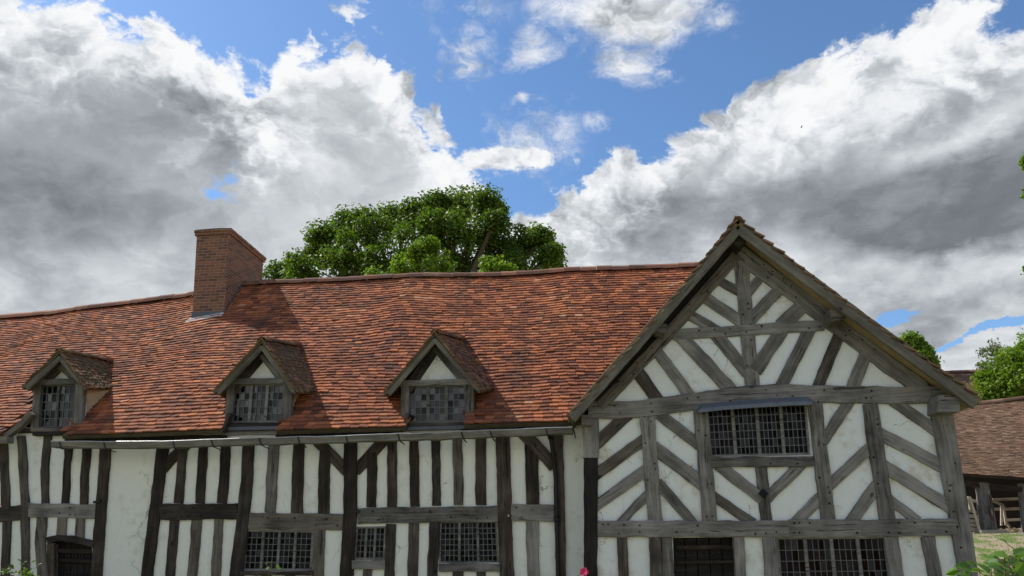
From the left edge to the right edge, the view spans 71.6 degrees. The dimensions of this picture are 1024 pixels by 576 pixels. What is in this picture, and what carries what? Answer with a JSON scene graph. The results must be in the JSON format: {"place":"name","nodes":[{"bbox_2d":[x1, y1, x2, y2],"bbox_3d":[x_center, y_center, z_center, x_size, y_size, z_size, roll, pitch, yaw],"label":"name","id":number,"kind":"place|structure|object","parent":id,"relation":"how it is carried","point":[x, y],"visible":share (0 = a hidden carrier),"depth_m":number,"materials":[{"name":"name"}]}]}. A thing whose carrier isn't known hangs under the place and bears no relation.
{"place":"outdoors","nodes":[
{"label":"outdoors","id":0,"kind":"place"},
{"bbox_2d":[0,0,1023,370],"label":"sky","id":1,"kind":"structure","parent":0,"point":[639,131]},
{"bbox_2d":[973,531,1023,575],"bbox_3d":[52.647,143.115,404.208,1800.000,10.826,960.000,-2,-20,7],"label":"ground","id":2,"kind":"structure","parent":0,"point":[982,541],"depth_m":19.03,"materials":[{"name":"green plant"}]},
{"bbox_2d":[0,559,40,575],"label":"leafy shrub","id":3,"kind":"object","parent":2,"relation":"on","point":[5,571],"visible":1,"depth_m":10.98,"materials":[{"name":"green plant"}]},
{"bbox_2d":[265,562,281,575],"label":"slender shoot","id":4,"kind":"object","parent":2,"relation":"on","point":[277,567],"visible":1,"depth_m":5.84,"materials":[{"name":"green plant"}]},
{"bbox_2d":[262,182,567,278],"bbox_3d":[-5.583,2.693,35.894,17.131,19.043,6.462,-4,-20,12],"label":"broadleaf tree","id":5,"kind":"object","parent":2,"relation":"on","point":[440,216],"visible":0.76,"depth_m":36.48,"materials":[{"name":"green plant"}]},
{"bbox_2d":[363,234,519,274],"bbox_3d":[-2.978,3.560,28.815,6.731,12.515,2.289,-2,-20,7],"label":"broadleaf tree","id":6,"kind":"object","parent":2,"relation":"on","point":[419,250],"visible":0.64,"depth_m":30.19,"materials":[{"name":"green plant"}]},
{"bbox_2d":[0,216,981,575],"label":"timber framed house","id":7,"kind":"structure","parent":2,"relation":"on","point":[742,398],"depth_m":11.91,"materials":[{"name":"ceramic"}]},
{"bbox_2d":[56,541,91,575],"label":"door","id":8,"kind":"structure","parent":7,"relation":"in","point":[74,559],"depth_m":12.24,"materials":[{"name":"brown wood"}]},
{"bbox_2d":[244,529,313,570],"bbox_3d":[-3.875,4.366,11.830,1.238,0.657,0.112,-2,-20,7],"label":"window","id":9,"kind":"structure","parent":7,"relation":"in","point":[292,550],"depth_m":11.81,"materials":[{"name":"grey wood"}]},
{"bbox_2d":[354,526,385,559],"bbox_3d":[-2.316,4.197,11.688,0.520,0.515,0.112,-2,-20,7],"label":"window","id":10,"kind":"structure","parent":7,"relation":"in","point":[370,541],"depth_m":11.66,"materials":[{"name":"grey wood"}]},
{"bbox_2d":[439,522,498,562],"bbox_3d":[-0.687,4.115,11.505,0.972,0.635,0.112,-2,-20,7],"label":"window","id":11,"kind":"structure","parent":7,"relation":"in","point":[460,542],"depth_m":11.48,"materials":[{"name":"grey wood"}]},
{"bbox_2d":[673,537,733,575],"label":"door","id":12,"kind":"structure","parent":7,"relation":"in","point":[691,550],"depth_m":10.59,"materials":[{"name":"brown wood"}]},
{"bbox_2d":[708,405,810,456],"bbox_3d":[3.828,2.222,11.068,1.543,0.804,0.112,-2,-20,7],"label":"window","id":13,"kind":"structure","parent":7,"relation":"in","point":[774,430],"depth_m":11.04,"materials":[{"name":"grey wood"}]},
{"bbox_2d":[777,537,888,575],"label":"window","id":14,"kind":"structure","parent":7,"relation":"in","point":[808,556],"depth_m":10.32,"materials":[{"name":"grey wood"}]},
{"bbox_2d":[580,567,588,575],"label":"rose bush","id":15,"kind":"object","parent":2,"relation":"on","point":[584,571],"visible":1,"depth_m":10.16,"materials":[{"name":"pink plant"}]},
{"bbox_2d":[898,330,944,365],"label":"broadleaf tree","id":16,"kind":"object","parent":2,"relation":"on","point":[919,344],"visible":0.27,"depth_m":40.32,"materials":[{"name":"green plant"}]},
{"bbox_2d":[945,369,988,389],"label":"tiled barn","id":17,"kind":"structure","parent":2,"relation":"on","point":[962,375],"depth_m":39.22,"materials":[{"name":"brown tile"}]},
{"bbox_2d":[969,497,980,529],"bbox_3d":[14.500,7.090,22.221,0.162,1.074,0.092,-2,-20,7],"label":"leaning pole","id":18,"kind":"object","parent":2,"relation":"on","point":[975,515],"visible":0.97,"depth_m":22.20,"materials":[{"name":"wood"}]},
{"bbox_2d":[946,539,1023,575],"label":"leafy shrub","id":19,"kind":"object","parent":2,"relation":"on","point":[1000,567],"visible":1,"depth_m":3.24,"materials":[{"name":"green plant"}]},
{"bbox_2d":[953,396,1023,533],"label":"open shed","id":20,"kind":"structure","parent":2,"relation":"on","point":[990,436],"depth_m":24.36,"materials":[{"name":"brown tile"}]},
{"bbox_2d":[967,496,977,530],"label":"wooden gate","id":21,"kind":"structure","parent":20,"relation":"attached to","point":[972,521],"depth_m":22.54,"materials":[{"name":"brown wood"}]},
{"bbox_2d":[973,337,1004,369],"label":"birch tree","id":22,"kind":"object","parent":2,"relation":"on","point":[982,350],"visible":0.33,"depth_m":55.37,"materials":[{"name":"green plant"}]},
{"bbox_2d":[989,495,997,529],"bbox_3d":[14.934,7.035,22.023,0.141,1.181,0.094,-2,-20,7],"label":"leaning pole","id":23,"kind":"object","parent":2,"relation":"on","point":[993,513],"visible":0.93,"depth_m":22.01,"materials":[{"name":"grey wood"}]},
{"bbox_2d":[968,328,1023,400],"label":"broadleaf tree","id":24,"kind":"object","parent":2,"relation":"on","point":[1001,381],"visible":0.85,"depth_m":31.68,"materials":[{"name":"green plant"}]},
{"bbox_2d":[972,527,1023,533],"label":"straw","id":25,"kind":"object","parent":2,"relation":"on","point":[1018,530],"visible":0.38,"depth_m":22.92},
{"bbox_2d":[992,499,1010,527],"bbox_3d":[15.900,7.335,23.079,0.476,0.884,0.193,-2,-20,7],"label":"trestle","id":26,"kind":"object","parent":25,"relation":"on","point":[1002,511],"visible":0.98,"depth_m":23.02,"materials":[{"name":"brown wood"}]},
{"bbox_2d":[993,498,1020,521],"bbox_3d":[16.788,7.471,23.583,1.489,1.172,0.081,-2,-20,7],"label":"wooden hurdle","id":27,"kind":"object","parent":25,"relation":"on","point":[1004,499],"visible":0.68,"depth_m":23.69,"materials":[{"name":"brown wood"}]},
{"bbox_2d":[1018,153,1023,274],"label":"broadleaf tree","id":28,"kind":"object","parent":2,"relation":"on","point":[1021,163],"visible":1,"depth_m":15.61,"materials":[{"name":"green plant"}]}
]}

